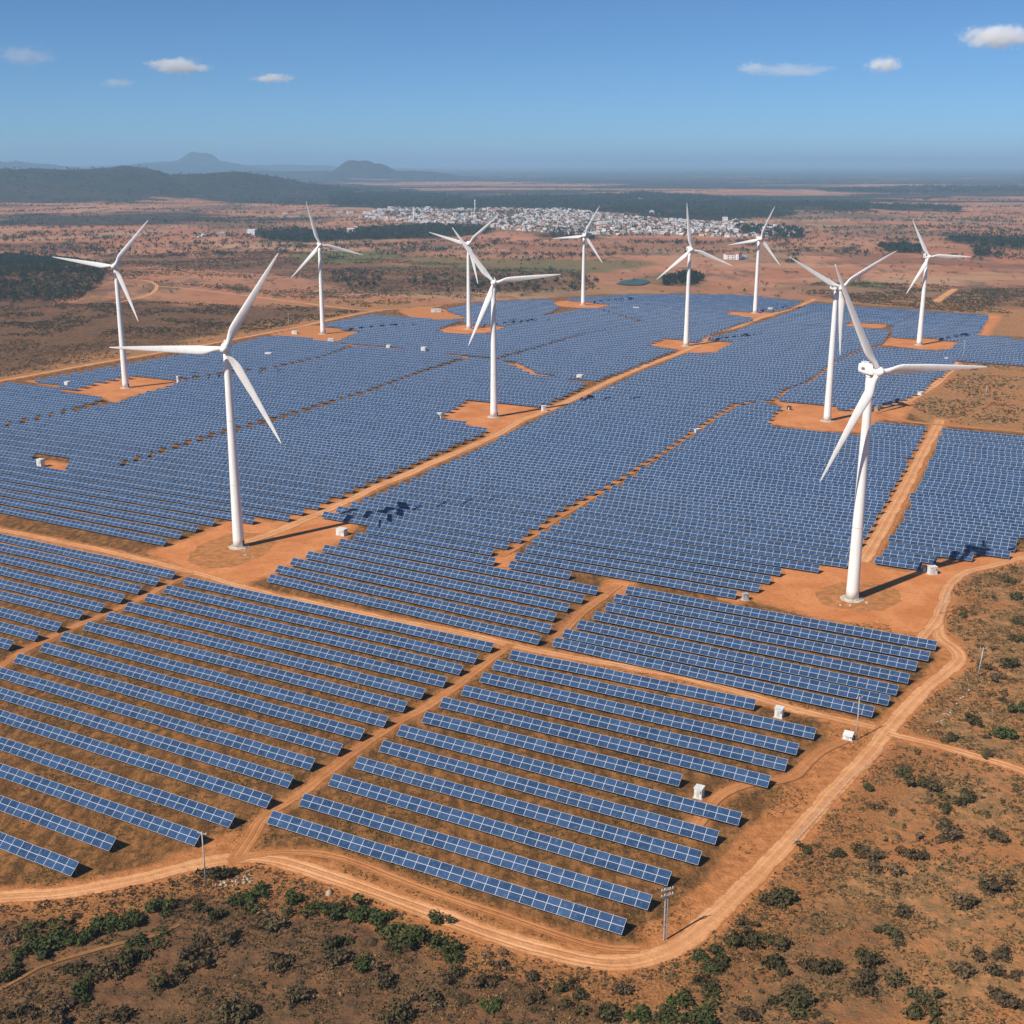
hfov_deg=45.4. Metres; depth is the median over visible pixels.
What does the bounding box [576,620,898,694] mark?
solar panel row
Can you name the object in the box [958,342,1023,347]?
solar panel row
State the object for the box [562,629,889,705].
solar panel row
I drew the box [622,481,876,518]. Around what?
solar panel row
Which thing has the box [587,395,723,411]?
solar panel row
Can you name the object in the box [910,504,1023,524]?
solar panel row
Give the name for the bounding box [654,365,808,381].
solar panel row
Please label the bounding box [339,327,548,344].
solar panel row
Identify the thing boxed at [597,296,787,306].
solar panel row
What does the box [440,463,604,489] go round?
solar panel row
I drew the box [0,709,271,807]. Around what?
solar panel row
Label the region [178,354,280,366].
solar panel row
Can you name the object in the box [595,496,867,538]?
solar panel row
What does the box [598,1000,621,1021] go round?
shrub
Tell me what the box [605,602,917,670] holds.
solar panel row
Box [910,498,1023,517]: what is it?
solar panel row
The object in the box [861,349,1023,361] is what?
solar panel row
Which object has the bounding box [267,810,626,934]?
solar panel row
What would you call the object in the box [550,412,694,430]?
solar panel row
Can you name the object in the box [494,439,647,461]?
solar panel row
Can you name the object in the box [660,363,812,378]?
solar panel row
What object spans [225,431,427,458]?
solar panel row
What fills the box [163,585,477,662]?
solar panel row
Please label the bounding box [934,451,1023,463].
solar panel row
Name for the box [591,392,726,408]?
solar panel row
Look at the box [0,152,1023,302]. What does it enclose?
woodland
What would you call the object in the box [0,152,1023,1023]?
ground
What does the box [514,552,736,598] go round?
solar panel row
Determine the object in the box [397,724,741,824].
solar panel row
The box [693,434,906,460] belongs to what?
solar panel row
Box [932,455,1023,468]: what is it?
solar panel row
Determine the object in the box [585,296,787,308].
solar panel row
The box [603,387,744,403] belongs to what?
solar panel row
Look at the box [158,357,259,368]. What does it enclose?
solar panel row
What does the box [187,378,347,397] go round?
solar panel row
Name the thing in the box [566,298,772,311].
solar panel row
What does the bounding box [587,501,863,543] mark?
solar panel row
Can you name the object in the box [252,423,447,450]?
solar panel row
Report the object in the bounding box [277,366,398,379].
solar panel row
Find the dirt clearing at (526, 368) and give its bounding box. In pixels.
[516,364,544,375]
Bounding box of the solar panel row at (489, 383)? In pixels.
[409,375,571,393]
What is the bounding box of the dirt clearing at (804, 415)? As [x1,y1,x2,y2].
[768,400,912,431]
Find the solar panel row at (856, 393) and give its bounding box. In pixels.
[792,387,905,399]
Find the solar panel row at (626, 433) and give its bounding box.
[529,421,679,441]
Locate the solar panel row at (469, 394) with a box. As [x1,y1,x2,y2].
[383,384,551,404]
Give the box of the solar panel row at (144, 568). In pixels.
[0,533,175,578]
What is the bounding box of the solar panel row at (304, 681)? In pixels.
[83,621,406,711]
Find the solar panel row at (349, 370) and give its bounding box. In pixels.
[287,364,404,377]
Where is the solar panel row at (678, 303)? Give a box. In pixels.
[573,298,780,310]
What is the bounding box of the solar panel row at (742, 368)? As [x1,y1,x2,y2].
[664,361,815,376]
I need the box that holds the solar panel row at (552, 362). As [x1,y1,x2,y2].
[500,357,627,370]
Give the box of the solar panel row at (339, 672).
[105,612,424,698]
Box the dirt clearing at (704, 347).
[648,338,730,352]
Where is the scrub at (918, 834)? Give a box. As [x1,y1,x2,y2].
[816,565,1023,918]
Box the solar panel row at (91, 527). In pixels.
[0,506,166,545]
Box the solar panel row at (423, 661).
[144,593,462,674]
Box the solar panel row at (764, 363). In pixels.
[677,356,824,369]
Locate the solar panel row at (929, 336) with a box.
[893,333,1023,341]
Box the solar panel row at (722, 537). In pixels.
[569,513,849,559]
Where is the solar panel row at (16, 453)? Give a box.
[0,448,34,457]
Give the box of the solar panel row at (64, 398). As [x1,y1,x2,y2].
[0,389,93,403]
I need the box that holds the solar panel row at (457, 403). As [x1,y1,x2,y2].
[363,392,462,405]
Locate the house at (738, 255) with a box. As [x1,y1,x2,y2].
[731,252,741,259]
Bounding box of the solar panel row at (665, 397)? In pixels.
[598,390,732,405]
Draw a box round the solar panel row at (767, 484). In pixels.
[639,466,889,501]
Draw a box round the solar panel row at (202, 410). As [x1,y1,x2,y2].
[120,399,269,419]
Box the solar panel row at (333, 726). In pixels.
[39,642,364,739]
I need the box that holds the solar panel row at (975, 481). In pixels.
[924,473,1023,488]
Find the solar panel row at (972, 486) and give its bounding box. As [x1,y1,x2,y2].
[921,478,1023,494]
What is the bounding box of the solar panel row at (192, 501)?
[0,467,290,521]
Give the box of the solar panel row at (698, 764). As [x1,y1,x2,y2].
[439,697,770,787]
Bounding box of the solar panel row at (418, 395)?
[370,389,465,402]
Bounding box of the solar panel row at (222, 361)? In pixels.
[167,355,273,367]
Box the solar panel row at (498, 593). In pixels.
[305,551,569,611]
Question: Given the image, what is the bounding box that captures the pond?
[616,279,648,284]
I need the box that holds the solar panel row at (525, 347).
[353,333,530,348]
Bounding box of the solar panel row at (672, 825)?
[379,740,718,843]
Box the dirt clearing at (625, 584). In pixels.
[610,580,629,593]
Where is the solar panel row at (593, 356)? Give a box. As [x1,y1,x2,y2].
[524,350,647,362]
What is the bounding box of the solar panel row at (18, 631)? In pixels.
[0,622,39,640]
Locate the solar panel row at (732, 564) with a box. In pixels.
[538,531,781,575]
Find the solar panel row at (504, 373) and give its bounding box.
[437,366,567,379]
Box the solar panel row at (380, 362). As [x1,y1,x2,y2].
[320,356,427,368]
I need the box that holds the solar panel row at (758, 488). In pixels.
[637,471,884,506]
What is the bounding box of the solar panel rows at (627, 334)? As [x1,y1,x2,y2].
[3,294,1010,569]
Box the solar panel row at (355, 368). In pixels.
[295,362,411,375]
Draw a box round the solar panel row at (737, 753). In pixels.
[461,685,787,770]
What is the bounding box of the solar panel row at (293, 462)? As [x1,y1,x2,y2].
[179,444,389,477]
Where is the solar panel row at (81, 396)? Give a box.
[0,385,101,400]
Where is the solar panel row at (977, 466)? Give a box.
[928,459,1023,473]
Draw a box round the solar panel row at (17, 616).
[0,607,61,631]
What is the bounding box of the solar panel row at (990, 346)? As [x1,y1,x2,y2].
[956,343,1023,348]
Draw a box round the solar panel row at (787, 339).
[718,335,860,345]
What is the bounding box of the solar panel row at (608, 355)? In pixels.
[529,348,652,360]
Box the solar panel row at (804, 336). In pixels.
[732,331,882,342]
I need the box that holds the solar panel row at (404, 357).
[337,351,448,362]
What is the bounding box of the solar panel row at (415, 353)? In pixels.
[346,347,461,359]
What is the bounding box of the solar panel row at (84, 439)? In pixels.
[0,425,159,451]
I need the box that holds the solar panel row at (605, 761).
[421,712,682,785]
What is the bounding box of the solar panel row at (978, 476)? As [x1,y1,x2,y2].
[925,468,1023,483]
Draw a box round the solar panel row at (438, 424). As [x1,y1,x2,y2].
[309,408,486,431]
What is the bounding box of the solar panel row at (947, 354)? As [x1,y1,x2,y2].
[872,348,1023,359]
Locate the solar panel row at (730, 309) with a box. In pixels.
[593,301,761,312]
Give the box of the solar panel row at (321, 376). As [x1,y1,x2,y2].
[251,369,386,384]
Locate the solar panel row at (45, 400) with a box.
[0,393,82,406]
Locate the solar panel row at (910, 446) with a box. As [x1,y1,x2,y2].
[705,424,917,449]
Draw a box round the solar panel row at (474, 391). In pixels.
[391,382,554,400]
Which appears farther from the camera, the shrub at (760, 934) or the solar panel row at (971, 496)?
the solar panel row at (971, 496)
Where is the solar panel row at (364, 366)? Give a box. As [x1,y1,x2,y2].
[304,360,416,372]
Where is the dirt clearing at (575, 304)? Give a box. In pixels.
[555,301,608,307]
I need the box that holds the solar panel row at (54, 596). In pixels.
[0,579,104,612]
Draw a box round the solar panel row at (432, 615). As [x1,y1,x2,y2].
[267,574,540,643]
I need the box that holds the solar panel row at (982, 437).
[942,432,1023,442]
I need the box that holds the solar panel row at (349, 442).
[240,427,436,454]
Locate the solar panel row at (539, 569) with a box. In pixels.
[508,561,571,578]
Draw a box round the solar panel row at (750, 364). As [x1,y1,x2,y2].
[672,358,820,371]
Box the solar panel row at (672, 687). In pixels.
[508,650,755,709]
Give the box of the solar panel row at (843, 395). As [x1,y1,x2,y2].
[788,389,898,401]
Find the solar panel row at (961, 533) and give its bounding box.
[899,522,1017,543]
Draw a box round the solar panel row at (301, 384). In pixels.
[210,374,365,392]
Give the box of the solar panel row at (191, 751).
[0,687,293,787]
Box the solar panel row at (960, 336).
[892,331,1023,340]
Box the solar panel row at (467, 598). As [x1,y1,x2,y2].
[289,558,555,621]
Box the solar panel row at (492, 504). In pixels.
[387,487,555,516]
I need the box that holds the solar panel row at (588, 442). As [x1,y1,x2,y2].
[508,432,662,453]
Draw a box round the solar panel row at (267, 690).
[59,632,387,726]
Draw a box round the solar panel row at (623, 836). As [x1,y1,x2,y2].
[353,756,701,864]
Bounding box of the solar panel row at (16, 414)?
[0,411,35,418]
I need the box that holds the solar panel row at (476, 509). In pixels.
[375,492,546,522]
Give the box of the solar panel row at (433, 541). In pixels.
[365,527,493,555]
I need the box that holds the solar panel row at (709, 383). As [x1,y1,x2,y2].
[630,376,781,391]
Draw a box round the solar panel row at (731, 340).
[708,337,859,349]
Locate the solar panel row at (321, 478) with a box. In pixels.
[152,452,365,486]
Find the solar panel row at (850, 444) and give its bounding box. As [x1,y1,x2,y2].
[703,427,911,452]
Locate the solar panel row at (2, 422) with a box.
[0,420,7,425]
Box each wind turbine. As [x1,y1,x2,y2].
[54,221,147,388]
[109,254,281,549]
[291,202,361,334]
[429,216,496,329]
[453,229,560,417]
[553,207,601,304]
[656,206,731,346]
[730,207,779,312]
[790,251,895,421]
[819,264,987,602]
[906,221,969,345]
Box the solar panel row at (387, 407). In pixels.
[335,400,445,415]
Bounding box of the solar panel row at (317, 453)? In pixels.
[203,437,409,467]
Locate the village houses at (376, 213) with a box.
[282,197,797,228]
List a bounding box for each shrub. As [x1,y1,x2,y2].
[0,929,24,944]
[0,961,23,982]
[4,1001,41,1020]
[44,992,77,1023]
[60,957,116,981]
[67,916,74,924]
[73,913,83,918]
[79,1002,89,1008]
[81,963,97,974]
[93,1011,104,1023]
[97,956,122,980]
[108,1005,137,1023]
[113,945,152,975]
[146,963,185,993]
[176,941,209,970]
[177,899,190,903]
[187,926,240,962]
[190,898,209,911]
[195,865,238,879]
[200,987,210,994]
[204,909,224,920]
[209,996,257,1023]
[247,980,265,993]
[257,911,285,935]
[261,949,295,974]
[283,983,315,1003]
[286,996,297,1007]
[296,978,303,985]
[320,932,354,956]
[321,947,355,965]
[365,937,376,944]
[369,959,397,989]
[376,999,414,1023]
[380,941,399,951]
[408,986,445,1012]
[440,963,463,983]
[457,998,466,1006]
[458,993,472,1003]
[470,970,502,990]
[481,946,511,970]
[512,982,522,988]
[520,985,545,1005]
[524,969,537,983]
[541,980,549,987]
[553,976,575,995]
[560,984,587,1016]
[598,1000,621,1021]
[609,982,631,994]
[651,993,700,1023]
[691,970,717,986]
[706,944,730,972]
[723,926,751,950]
[733,1006,758,1021]
[735,915,759,928]
[741,932,790,977]
[749,931,766,939]
[758,890,786,905]
[765,989,809,1021]
[770,886,801,905]
[783,983,814,1010]
[794,840,812,854]
[797,956,842,974]
[810,1009,821,1017]
[819,993,829,1002]
[820,1020,832,1023]
[828,841,866,858]
[849,979,877,997]
[854,947,906,986]
[860,844,904,877]
[863,782,874,790]
[872,922,906,946]
[892,763,913,777]
[893,979,905,985]
[894,847,929,859]
[894,904,911,917]
[900,996,942,1023]
[902,775,942,791]
[905,983,943,1003]
[936,817,960,843]
[938,790,962,814]
[940,732,958,743]
[948,960,978,978]
[949,892,977,909]
[954,788,976,807]
[958,607,976,617]
[963,710,982,726]
[968,943,1011,975]
[976,661,997,670]
[976,872,1013,895]
[980,749,993,757]
[982,824,1009,842]
[985,984,1023,1010]
[987,690,1008,702]
[989,671,1006,680]
[996,657,1020,667]
[997,969,1012,978]
[1002,577,1017,584]
[1006,634,1023,643]
[1009,591,1022,599]
[1009,614,1023,624]
[1009,968,1023,981]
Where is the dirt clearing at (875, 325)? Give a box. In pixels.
[847,321,885,327]
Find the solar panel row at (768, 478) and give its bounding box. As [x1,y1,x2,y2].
[648,462,889,495]
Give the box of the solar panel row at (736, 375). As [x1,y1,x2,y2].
[649,367,804,383]
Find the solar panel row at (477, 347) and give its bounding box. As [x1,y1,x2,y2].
[347,337,517,352]
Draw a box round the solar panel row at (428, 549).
[353,533,495,565]
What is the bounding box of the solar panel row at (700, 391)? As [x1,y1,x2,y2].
[616,383,772,399]
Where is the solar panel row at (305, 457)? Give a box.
[190,441,397,473]
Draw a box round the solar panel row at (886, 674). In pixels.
[593,611,909,683]
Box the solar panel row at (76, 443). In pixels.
[0,431,149,456]
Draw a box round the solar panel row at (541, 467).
[460,455,620,479]
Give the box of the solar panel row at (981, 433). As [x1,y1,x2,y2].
[941,428,1023,439]
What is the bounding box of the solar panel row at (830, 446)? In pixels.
[695,431,912,457]
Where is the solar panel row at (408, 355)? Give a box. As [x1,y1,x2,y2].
[342,349,453,360]
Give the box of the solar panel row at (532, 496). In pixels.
[410,477,574,504]
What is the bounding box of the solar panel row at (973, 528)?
[904,516,1023,537]
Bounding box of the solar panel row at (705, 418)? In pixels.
[568,403,708,420]
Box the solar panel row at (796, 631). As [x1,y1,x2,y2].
[613,594,929,660]
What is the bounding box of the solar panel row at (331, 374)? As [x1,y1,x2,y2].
[266,367,391,381]
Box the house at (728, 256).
[723,252,734,259]
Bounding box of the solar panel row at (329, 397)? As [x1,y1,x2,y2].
[178,380,339,399]
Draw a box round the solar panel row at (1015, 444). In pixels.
[937,435,1023,446]
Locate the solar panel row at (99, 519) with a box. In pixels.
[0,497,182,538]
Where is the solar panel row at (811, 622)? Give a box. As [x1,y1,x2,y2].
[625,586,936,649]
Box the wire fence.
[792,746,885,841]
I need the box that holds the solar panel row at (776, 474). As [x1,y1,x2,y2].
[656,458,894,491]
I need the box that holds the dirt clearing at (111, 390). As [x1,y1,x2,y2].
[62,377,177,401]
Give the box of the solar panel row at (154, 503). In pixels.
[0,474,255,522]
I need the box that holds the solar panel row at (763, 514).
[603,490,871,532]
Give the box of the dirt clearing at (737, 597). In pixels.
[724,594,741,601]
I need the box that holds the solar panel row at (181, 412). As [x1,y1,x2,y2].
[107,402,257,423]
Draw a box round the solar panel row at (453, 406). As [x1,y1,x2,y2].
[352,395,456,408]
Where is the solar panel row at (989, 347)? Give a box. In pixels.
[954,345,1023,350]
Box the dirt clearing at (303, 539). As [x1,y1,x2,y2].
[154,496,354,582]
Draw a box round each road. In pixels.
[0,311,374,380]
[0,528,876,729]
[0,572,194,667]
[0,623,967,970]
[26,380,80,388]
[114,279,158,302]
[158,286,436,309]
[227,849,639,953]
[229,643,514,856]
[244,299,815,544]
[338,343,594,381]
[497,400,768,556]
[550,584,622,638]
[690,736,849,826]
[767,346,881,401]
[861,419,945,562]
[876,361,961,411]
[878,413,1023,432]
[886,731,1023,774]
[916,556,1023,638]
[933,289,957,301]
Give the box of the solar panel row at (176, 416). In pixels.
[93,404,247,426]
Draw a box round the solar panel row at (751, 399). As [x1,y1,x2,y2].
[609,385,762,401]
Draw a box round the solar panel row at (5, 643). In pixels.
[0,637,13,649]
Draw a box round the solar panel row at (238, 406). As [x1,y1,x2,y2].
[137,393,291,414]
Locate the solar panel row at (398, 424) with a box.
[297,411,481,436]
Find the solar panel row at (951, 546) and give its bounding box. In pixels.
[888,535,1010,558]
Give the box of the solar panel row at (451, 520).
[350,502,529,535]
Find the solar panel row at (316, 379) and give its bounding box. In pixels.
[245,371,377,386]
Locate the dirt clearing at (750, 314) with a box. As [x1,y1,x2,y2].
[727,311,777,317]
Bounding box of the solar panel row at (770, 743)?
[479,672,798,754]
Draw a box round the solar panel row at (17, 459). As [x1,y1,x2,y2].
[0,454,35,464]
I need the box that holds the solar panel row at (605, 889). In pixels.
[299,793,651,909]
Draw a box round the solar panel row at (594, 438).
[514,428,667,449]
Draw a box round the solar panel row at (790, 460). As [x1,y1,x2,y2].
[673,445,901,474]
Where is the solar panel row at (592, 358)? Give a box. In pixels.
[520,352,641,363]
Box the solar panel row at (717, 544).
[558,519,847,567]
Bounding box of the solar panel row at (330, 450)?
[214,433,418,464]
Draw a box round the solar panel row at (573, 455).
[486,443,641,466]
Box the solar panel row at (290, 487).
[125,461,343,497]
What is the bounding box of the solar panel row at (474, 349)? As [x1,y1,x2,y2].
[341,338,513,354]
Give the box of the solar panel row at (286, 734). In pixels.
[13,653,342,754]
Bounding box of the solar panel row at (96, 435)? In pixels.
[9,422,173,447]
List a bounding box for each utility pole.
[197,831,206,885]
[855,696,862,739]
[977,647,986,675]
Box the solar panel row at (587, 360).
[512,354,638,366]
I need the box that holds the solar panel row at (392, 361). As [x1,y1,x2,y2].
[326,355,436,366]
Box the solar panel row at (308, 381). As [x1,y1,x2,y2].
[223,373,371,389]
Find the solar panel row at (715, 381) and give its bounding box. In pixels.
[635,373,785,390]
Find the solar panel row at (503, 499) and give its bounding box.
[398,482,564,510]
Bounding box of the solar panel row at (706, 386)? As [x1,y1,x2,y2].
[626,378,779,393]
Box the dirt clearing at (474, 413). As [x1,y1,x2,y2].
[443,402,554,434]
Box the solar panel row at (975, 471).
[927,464,1023,478]
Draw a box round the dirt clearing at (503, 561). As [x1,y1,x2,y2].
[495,555,513,566]
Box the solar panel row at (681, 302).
[577,297,783,310]
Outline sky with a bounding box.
[0,0,1023,164]
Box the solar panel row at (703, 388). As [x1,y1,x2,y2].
[619,380,778,397]
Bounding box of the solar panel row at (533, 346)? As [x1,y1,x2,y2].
[357,332,536,347]
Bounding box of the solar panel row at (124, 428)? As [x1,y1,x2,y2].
[39,416,197,440]
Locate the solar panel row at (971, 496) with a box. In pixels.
[916,488,1023,505]
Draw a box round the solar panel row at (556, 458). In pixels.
[478,447,635,470]
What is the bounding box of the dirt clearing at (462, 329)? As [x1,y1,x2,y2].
[439,325,504,333]
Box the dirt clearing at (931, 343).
[885,338,955,348]
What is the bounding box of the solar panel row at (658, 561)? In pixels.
[531,538,770,583]
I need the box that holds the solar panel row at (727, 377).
[643,369,798,384]
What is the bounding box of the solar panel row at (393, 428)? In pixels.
[288,414,473,440]
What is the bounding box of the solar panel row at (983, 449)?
[936,443,1023,455]
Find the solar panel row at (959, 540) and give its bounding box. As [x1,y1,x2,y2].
[895,529,1015,550]
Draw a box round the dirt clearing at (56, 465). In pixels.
[45,461,66,469]
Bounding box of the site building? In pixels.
[431,309,440,311]
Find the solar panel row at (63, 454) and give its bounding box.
[0,442,122,464]
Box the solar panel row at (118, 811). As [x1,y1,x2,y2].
[0,763,200,845]
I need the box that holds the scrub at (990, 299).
[0,249,1023,429]
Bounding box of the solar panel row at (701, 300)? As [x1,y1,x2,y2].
[607,295,791,306]
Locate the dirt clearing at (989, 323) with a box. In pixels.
[977,314,998,334]
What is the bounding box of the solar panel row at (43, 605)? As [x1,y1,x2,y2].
[0,591,83,619]
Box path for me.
[0,923,179,989]
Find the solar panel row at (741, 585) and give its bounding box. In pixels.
[524,545,760,591]
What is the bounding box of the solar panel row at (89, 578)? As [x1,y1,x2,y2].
[0,554,141,593]
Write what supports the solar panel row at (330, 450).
on the ground at (720, 868)
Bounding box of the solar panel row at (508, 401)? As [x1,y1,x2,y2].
[378,387,543,406]
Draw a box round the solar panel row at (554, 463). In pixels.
[469,451,628,474]
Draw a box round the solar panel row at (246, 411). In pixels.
[128,396,280,416]
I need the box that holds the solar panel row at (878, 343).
[727,332,881,344]
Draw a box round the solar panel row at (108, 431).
[25,419,185,444]
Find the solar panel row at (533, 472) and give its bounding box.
[449,459,612,484]
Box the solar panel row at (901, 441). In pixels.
[713,421,916,444]
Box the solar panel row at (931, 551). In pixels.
[888,542,972,560]
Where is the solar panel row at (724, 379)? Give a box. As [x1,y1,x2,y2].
[639,371,792,387]
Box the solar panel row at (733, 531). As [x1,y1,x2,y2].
[576,507,849,550]
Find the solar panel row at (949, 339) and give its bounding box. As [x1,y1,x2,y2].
[938,337,1023,343]
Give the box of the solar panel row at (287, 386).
[200,376,356,394]
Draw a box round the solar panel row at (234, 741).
[0,667,314,769]
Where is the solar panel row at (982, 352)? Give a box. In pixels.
[942,349,1023,355]
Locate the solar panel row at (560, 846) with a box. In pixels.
[328,773,671,885]
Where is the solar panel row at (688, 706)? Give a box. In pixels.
[492,660,815,738]
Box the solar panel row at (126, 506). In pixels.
[0,481,215,525]
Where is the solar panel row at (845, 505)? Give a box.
[625,475,882,512]
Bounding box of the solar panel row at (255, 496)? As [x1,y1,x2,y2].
[65,464,320,508]
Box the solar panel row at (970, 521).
[904,510,1023,530]
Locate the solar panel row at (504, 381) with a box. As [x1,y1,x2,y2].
[417,373,577,390]
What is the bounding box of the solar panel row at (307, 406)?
[156,388,310,408]
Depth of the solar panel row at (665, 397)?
824.69 m
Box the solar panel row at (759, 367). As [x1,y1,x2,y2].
[669,360,818,374]
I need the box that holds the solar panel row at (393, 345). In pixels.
[338,340,505,355]
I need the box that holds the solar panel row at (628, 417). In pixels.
[555,409,698,427]
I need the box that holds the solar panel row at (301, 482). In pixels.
[138,456,354,492]
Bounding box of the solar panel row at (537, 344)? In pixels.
[360,330,541,345]
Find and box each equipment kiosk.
[36,458,45,466]
[64,381,70,389]
[175,375,180,381]
[336,527,348,536]
[437,412,442,418]
[541,405,546,410]
[692,784,705,800]
[741,592,749,600]
[773,705,784,719]
[842,730,854,741]
[872,406,878,410]
[921,565,927,572]
[926,565,937,574]
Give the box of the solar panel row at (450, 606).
[275,565,551,633]
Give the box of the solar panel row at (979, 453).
[935,447,1023,459]
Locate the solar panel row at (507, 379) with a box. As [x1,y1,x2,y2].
[423,370,582,387]
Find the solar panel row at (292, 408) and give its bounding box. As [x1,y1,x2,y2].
[145,391,301,411]
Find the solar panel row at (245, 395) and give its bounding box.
[165,385,318,404]
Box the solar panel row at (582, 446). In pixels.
[499,435,655,457]
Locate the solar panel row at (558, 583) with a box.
[338,539,598,594]
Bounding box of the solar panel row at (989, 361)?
[858,351,1023,365]
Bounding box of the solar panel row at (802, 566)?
[549,525,819,571]
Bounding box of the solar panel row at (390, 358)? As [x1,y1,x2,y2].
[331,353,440,364]
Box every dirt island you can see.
[186,533,280,567]
[815,582,901,612]
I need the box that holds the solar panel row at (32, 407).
[0,401,62,412]
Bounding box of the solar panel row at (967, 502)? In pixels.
[910,493,1023,511]
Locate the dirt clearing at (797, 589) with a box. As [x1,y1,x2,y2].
[750,552,1023,632]
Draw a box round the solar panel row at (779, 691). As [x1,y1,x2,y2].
[552,637,874,716]
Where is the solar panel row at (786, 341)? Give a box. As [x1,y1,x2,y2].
[714,336,862,348]
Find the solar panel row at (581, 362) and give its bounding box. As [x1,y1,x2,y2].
[507,355,633,368]
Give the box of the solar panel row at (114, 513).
[0,489,198,531]
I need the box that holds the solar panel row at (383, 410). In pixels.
[327,403,438,417]
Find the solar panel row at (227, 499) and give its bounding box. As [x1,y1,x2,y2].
[0,460,303,514]
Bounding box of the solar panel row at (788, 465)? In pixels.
[669,450,900,480]
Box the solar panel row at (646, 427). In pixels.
[542,415,688,433]
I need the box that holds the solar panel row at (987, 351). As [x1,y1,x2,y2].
[950,348,1023,354]
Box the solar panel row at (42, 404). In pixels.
[0,397,73,409]
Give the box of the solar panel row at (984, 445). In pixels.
[938,439,1023,450]
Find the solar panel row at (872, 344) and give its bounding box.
[723,333,875,345]
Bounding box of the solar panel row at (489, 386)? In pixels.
[403,377,567,395]
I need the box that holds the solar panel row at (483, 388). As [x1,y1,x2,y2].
[397,380,562,398]
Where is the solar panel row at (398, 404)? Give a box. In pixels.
[343,397,452,411]
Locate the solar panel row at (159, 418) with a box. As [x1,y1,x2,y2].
[79,407,226,428]
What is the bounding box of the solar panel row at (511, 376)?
[429,368,583,385]
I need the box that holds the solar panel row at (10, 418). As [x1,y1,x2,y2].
[0,415,20,421]
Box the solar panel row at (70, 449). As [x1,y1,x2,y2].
[0,436,135,460]
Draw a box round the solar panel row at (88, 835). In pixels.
[0,795,115,850]
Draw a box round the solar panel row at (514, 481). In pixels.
[429,467,595,494]
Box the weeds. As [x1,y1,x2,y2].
[0,622,926,941]
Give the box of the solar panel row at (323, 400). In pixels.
[173,383,328,402]
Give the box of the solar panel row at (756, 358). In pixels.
[687,352,827,365]
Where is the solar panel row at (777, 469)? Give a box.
[661,453,895,484]
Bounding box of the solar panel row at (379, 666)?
[124,602,446,686]
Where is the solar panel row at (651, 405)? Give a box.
[580,397,718,414]
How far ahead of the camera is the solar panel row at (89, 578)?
470.55 m
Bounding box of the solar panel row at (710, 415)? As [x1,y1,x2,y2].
[575,400,714,417]
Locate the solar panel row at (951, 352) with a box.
[875,347,1023,357]
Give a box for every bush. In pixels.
[11,930,44,962]
[17,915,68,961]
[37,927,68,951]
[54,927,77,945]
[70,976,93,1003]
[76,914,114,946]
[81,911,121,935]
[113,917,141,930]
[123,908,144,926]
[124,925,169,947]
[140,892,176,918]
[224,896,243,905]
[226,881,269,913]
[238,890,255,903]
[279,890,315,918]
[305,899,328,916]
[326,898,349,920]
[343,893,371,923]
[353,952,372,972]
[367,906,379,923]
[369,909,396,932]
[376,920,415,943]
[389,934,417,954]
[402,924,431,948]
[427,908,453,924]
[429,929,462,952]
[438,946,464,963]
[478,996,502,1014]
[624,1000,679,1023]
[665,983,720,1011]
[678,1005,717,1023]
[690,943,727,962]
[700,952,727,975]
[764,934,771,944]
[986,725,1017,738]
[1007,701,1023,713]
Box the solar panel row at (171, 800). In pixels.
[0,737,234,827]
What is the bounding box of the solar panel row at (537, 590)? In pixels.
[322,545,584,603]
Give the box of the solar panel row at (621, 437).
[522,425,673,445]
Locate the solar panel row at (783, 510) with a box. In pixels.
[610,485,875,525]
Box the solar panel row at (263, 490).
[67,459,328,502]
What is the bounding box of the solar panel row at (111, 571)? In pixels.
[0,543,159,585]
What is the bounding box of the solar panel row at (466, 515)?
[362,497,540,528]
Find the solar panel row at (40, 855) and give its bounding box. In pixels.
[0,832,78,875]
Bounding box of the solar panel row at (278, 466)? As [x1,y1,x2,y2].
[165,448,376,481]
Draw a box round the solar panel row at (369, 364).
[311,358,423,370]
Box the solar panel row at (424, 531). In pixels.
[321,511,509,548]
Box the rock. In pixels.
[325,890,332,895]
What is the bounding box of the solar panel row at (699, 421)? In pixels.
[563,406,704,423]
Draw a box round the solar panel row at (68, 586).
[0,566,124,602]
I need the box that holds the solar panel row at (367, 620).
[183,577,493,651]
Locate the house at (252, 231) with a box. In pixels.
[247,229,256,234]
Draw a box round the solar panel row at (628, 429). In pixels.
[536,418,684,438]
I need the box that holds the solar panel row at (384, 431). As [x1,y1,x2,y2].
[276,417,463,442]
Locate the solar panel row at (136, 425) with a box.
[51,413,208,436]
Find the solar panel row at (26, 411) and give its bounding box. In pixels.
[0,406,49,416]
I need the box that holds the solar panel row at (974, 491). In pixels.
[918,483,1023,499]
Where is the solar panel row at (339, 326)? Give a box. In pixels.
[325,324,550,342]
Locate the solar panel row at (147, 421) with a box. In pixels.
[65,410,221,432]
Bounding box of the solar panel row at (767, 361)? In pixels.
[683,354,824,368]
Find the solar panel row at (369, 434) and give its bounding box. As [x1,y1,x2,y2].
[265,421,454,446]
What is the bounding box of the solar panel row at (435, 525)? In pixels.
[336,506,522,542]
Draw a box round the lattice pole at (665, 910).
[661,887,673,940]
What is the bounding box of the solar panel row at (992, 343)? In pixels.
[960,340,1023,345]
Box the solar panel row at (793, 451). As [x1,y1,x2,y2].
[685,438,907,465]
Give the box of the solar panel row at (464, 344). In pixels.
[349,335,524,350]
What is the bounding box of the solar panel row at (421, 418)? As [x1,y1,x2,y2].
[316,405,466,424]
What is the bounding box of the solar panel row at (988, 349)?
[953,346,1023,352]
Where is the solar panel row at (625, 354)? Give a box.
[536,347,654,358]
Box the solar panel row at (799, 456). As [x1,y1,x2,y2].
[680,442,905,471]
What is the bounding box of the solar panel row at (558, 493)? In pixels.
[421,472,584,499]

